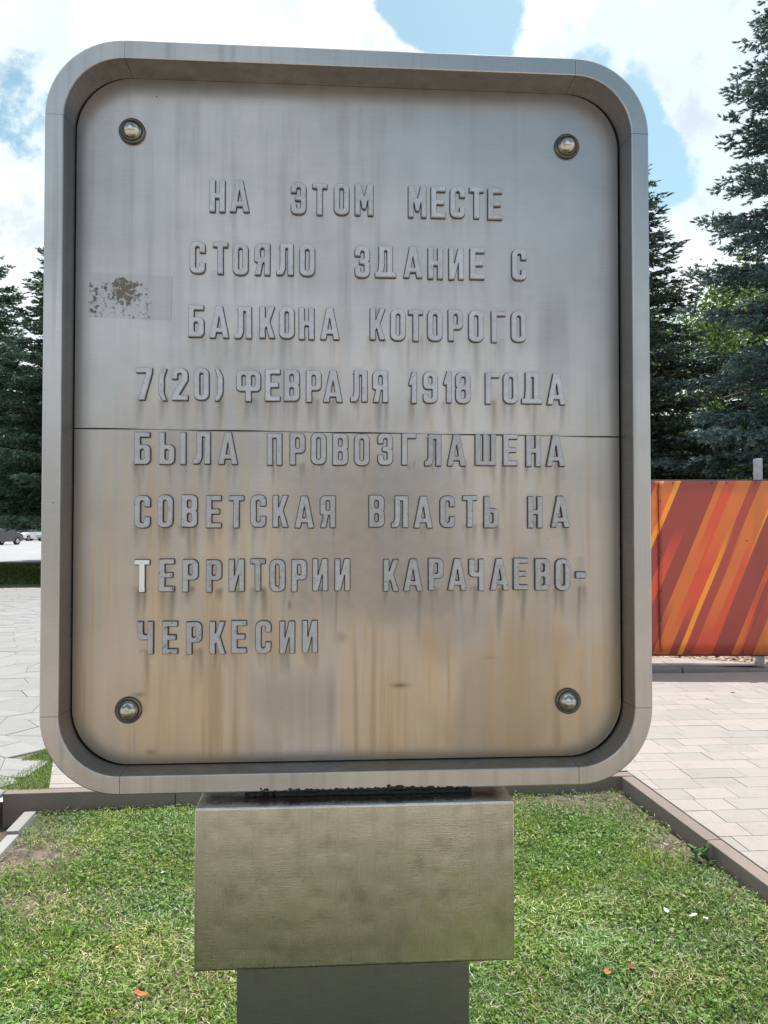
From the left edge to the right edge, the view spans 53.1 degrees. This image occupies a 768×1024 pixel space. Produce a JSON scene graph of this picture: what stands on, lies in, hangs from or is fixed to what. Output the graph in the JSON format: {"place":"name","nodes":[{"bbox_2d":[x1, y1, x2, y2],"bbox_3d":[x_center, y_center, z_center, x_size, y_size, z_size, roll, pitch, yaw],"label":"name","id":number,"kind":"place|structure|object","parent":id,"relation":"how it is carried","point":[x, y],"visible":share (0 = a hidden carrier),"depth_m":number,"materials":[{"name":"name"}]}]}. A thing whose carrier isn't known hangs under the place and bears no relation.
{"place":"outdoors","nodes":[
{"label":"outdoors","id":0,"kind":"place"},
{"bbox_2d":[0,540,40,560],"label":"road","id":1,"kind":"structure","parent":0,"point":[24,550],"depth_m":47.69,"materials":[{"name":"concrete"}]},
{"bbox_2d":[0,529,22,544],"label":"parked car","id":2,"kind":"object","parent":1,"relation":"on","point":[14,537],"visible":0.89,"depth_m":66.40,"materials":[{"name":"grey paint"}]},
{"bbox_2d":[18,529,40,540],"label":"parked car","id":3,"kind":"object","parent":1,"relation":"on","point":[28,534],"visible":0.45,"depth_m":86.96,"materials":[{"name":"white paint"}]},
{"bbox_2d":[35,533,40,540],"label":"parked car","id":4,"kind":"object","parent":1,"relation":"on","point":[38,535],"visible":0.23,"depth_m":86.16,"materials":[{"name":"silver metal"}]},
{"bbox_2d":[0,589,47,797],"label":"flagstone paving","id":5,"kind":"structure","parent":0,"point":[20,730],"depth_m":7.22,"materials":[{"name":"grey stone"}]},
{"bbox_2d":[0,749,52,791],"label":"joint grass","id":6,"kind":"structure","parent":5,"relation":"on","point":[42,775],"depth_m":4.45,"materials":[{"name":"green plant"}]},
{"bbox_2d":[0,538,750,876],"bbox_3d":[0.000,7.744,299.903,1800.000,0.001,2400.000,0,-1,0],"label":"ground","id":7,"kind":"structure","parent":0,"point":[40,588],"depth_m":18.54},
{"bbox_2d":[0,564,40,583],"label":"clipped hedge","id":8,"kind":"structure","parent":7,"relation":"on","point":[17,572],"depth_m":23.52,"materials":[{"name":"green plant"}]},
{"bbox_2d":[0,565,40,587],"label":"lawn strip","id":9,"kind":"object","parent":7,"relation":"on","point":[13,585],"depth_m":19.44,"materials":[{"name":"green plant"}]},
{"bbox_2d":[0,255,37,527],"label":"spruce tree","id":10,"kind":"object","parent":9,"relation":"on","point":[5,318],"visible":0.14,"depth_m":27.71,"materials":[{"name":"green plant"}]},
{"bbox_2d":[0,246,43,530],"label":"spruce tree","id":11,"kind":"object","parent":9,"relation":"on","point":[21,447],"visible":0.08,"depth_m":22.28,"materials":[{"name":"green plant"}]},
{"bbox_2d":[0,496,40,532],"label":"spruce tree","id":12,"kind":"object","parent":7,"relation":"on","point":[24,527],"depth_m":32.48,"materials":[{"name":"green plant"}]},
{"bbox_2d":[0,562,40,564],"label":"kerb","id":13,"kind":"structure","parent":7,"relation":"on","point":[21,563],"depth_m":30.24,"materials":[{"name":"concrete"}]},
{"bbox_2d":[3,772,767,905],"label":"kerb","id":14,"kind":"structure","parent":7,"relation":"on","point":[17,804],"depth_m":4.18,"materials":[{"name":"concrete"}]},
{"bbox_2d":[651,459,767,667],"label":"banner fence","id":15,"kind":"object","parent":7,"relation":"on","point":[709,567],"visible":0.38,"depth_m":7.88,"materials":[{"name":"orange"}]},
{"bbox_2d":[652,666,767,673],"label":"kerb","id":16,"kind":"structure","parent":7,"relation":"on","point":[684,669],"depth_m":7.67,"materials":[{"name":"concrete"}]},
{"bbox_2d":[0,787,767,1023],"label":"grass","id":17,"kind":"structure","parent":0,"point":[720,957],"depth_m":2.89,"materials":[{"name":"green plant"}]},
{"bbox_2d":[0,811,35,859],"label":"lawn edging","id":18,"kind":"object","parent":17,"relation":"on","point":[19,824],"visible":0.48,"depth_m":3.86,"materials":[{"name":"concrete"}]},
{"bbox_2d":[134,989,148,996],"bbox_3d":[-0.789,1.565,2.498,0.048,0.010,0.028,16,-14,-11],"label":"fallen leaf","id":19,"kind":"object","parent":17,"relation":"on","point":[139,993],"visible":1,"depth_m":2.50,"materials":[{"name":"orange plant"}]},
{"bbox_2d":[40,40,651,1023],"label":"memorial sign","id":20,"kind":"object","parent":17,"relation":"on","point":[346,558],"visible":1,"depth_m":1.97,"materials":[{"name":"metal"}]},
{"bbox_2d":[0,790,767,1023],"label":"clover","id":21,"kind":"object","parent":17,"relation":"on","point":[499,962],"visible":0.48,"depth_m":2.94,"materials":[{"name":"green plant"}]},
{"bbox_2d":[604,968,610,973],"bbox_3d":[0.755,1.554,2.597,0.025,0.009,0.021,-1,-2,43],"label":"fallen leaf","id":22,"kind":"object","parent":17,"relation":"on","point":[606,971],"visible":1,"depth_m":2.60,"materials":[{"name":"orange plant"}]},
{"bbox_2d":[627,963,634,968],"bbox_3d":[0.845,1.552,2.627,0.030,0.006,0.035,12,4,0],"label":"fallen leaf","id":23,"kind":"object","parent":17,"relation":"on","point":[630,965],"visible":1,"depth_m":2.62,"materials":[{"name":"plant"}]},
{"bbox_2d":[688,842,713,863],"bbox_3d":[1.438,1.550,3.500,0.109,0.104,0.101,0,-1,0],"label":"weed","id":24,"kind":"object","parent":17,"relation":"on","point":[704,855],"visible":1,"depth_m":3.49,"materials":[{"name":"green plant"}]},
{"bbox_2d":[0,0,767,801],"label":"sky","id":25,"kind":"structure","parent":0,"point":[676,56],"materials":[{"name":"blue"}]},
{"bbox_2d":[12,672,767,872],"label":"pavement","id":26,"kind":"structure","parent":0,"point":[700,759],"depth_m":4.86,"materials":[{"name":"grey stone"}]},
{"bbox_2d":[652,656,767,666],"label":"raised path","id":27,"kind":"structure","parent":0,"point":[663,661],"depth_m":7.88,"materials":[{"name":"concrete"}]},
{"bbox_2d":[655,656,767,663],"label":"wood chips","id":28,"kind":"object","parent":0,"point":[729,658],"visible":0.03,"depth_m":8.23,"materials":[{"name":"brown wood"}]},
{"bbox_2d":[657,656,767,667],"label":"mulch bed","id":29,"kind":"object","parent":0,"point":[724,660],"depth_m":8.33,"materials":[{"name":"soil"}]},
{"bbox_2d":[650,306,707,453],"bbox_3d":[7.469,-2.719,23.968,6.966,9.360,7.415,-1,-1,35],"label":"spruce tree","id":30,"kind":"object","parent":29,"relation":"on","point":[675,395],"visible":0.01,"depth_m":23.55,"materials":[{"name":"green plant"}]},
{"bbox_2d":[648,164,736,479],"bbox_3d":[4.827,-2.629,15.149,5.108,8.809,5.438,0,-1,21],"label":"spruce tree","id":31,"kind":"object","parent":29,"relation":"on","point":[670,350],"visible":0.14,"depth_m":14.42,"materials":[{"name":"green plant"}]},
{"bbox_2d":[649,246,767,479],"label":"broadleaf tree","id":32,"kind":"object","parent":29,"relation":"on","point":[714,338],"visible":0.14,"depth_m":16.86,"materials":[{"name":"green plant"}]},
{"bbox_2d":[650,0,767,479],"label":"spruce tree","id":33,"kind":"object","parent":29,"relation":"on","point":[727,420],"visible":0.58,"depth_m":13.11,"materials":[{"name":"green plant"}]},
{"bbox_2d":[689,242,767,479],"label":"spruce tree","id":34,"kind":"object","parent":29,"relation":"on","point":[746,258],"visible":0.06,"depth_m":24.75,"materials":[{"name":"green plant"}]},
{"bbox_2d":[747,408,767,477],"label":"spruce tree","id":35,"kind":"object","parent":29,"relation":"on","point":[765,465],"visible":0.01,"depth_m":12.68,"materials":[{"name":"green plant"}]}
]}

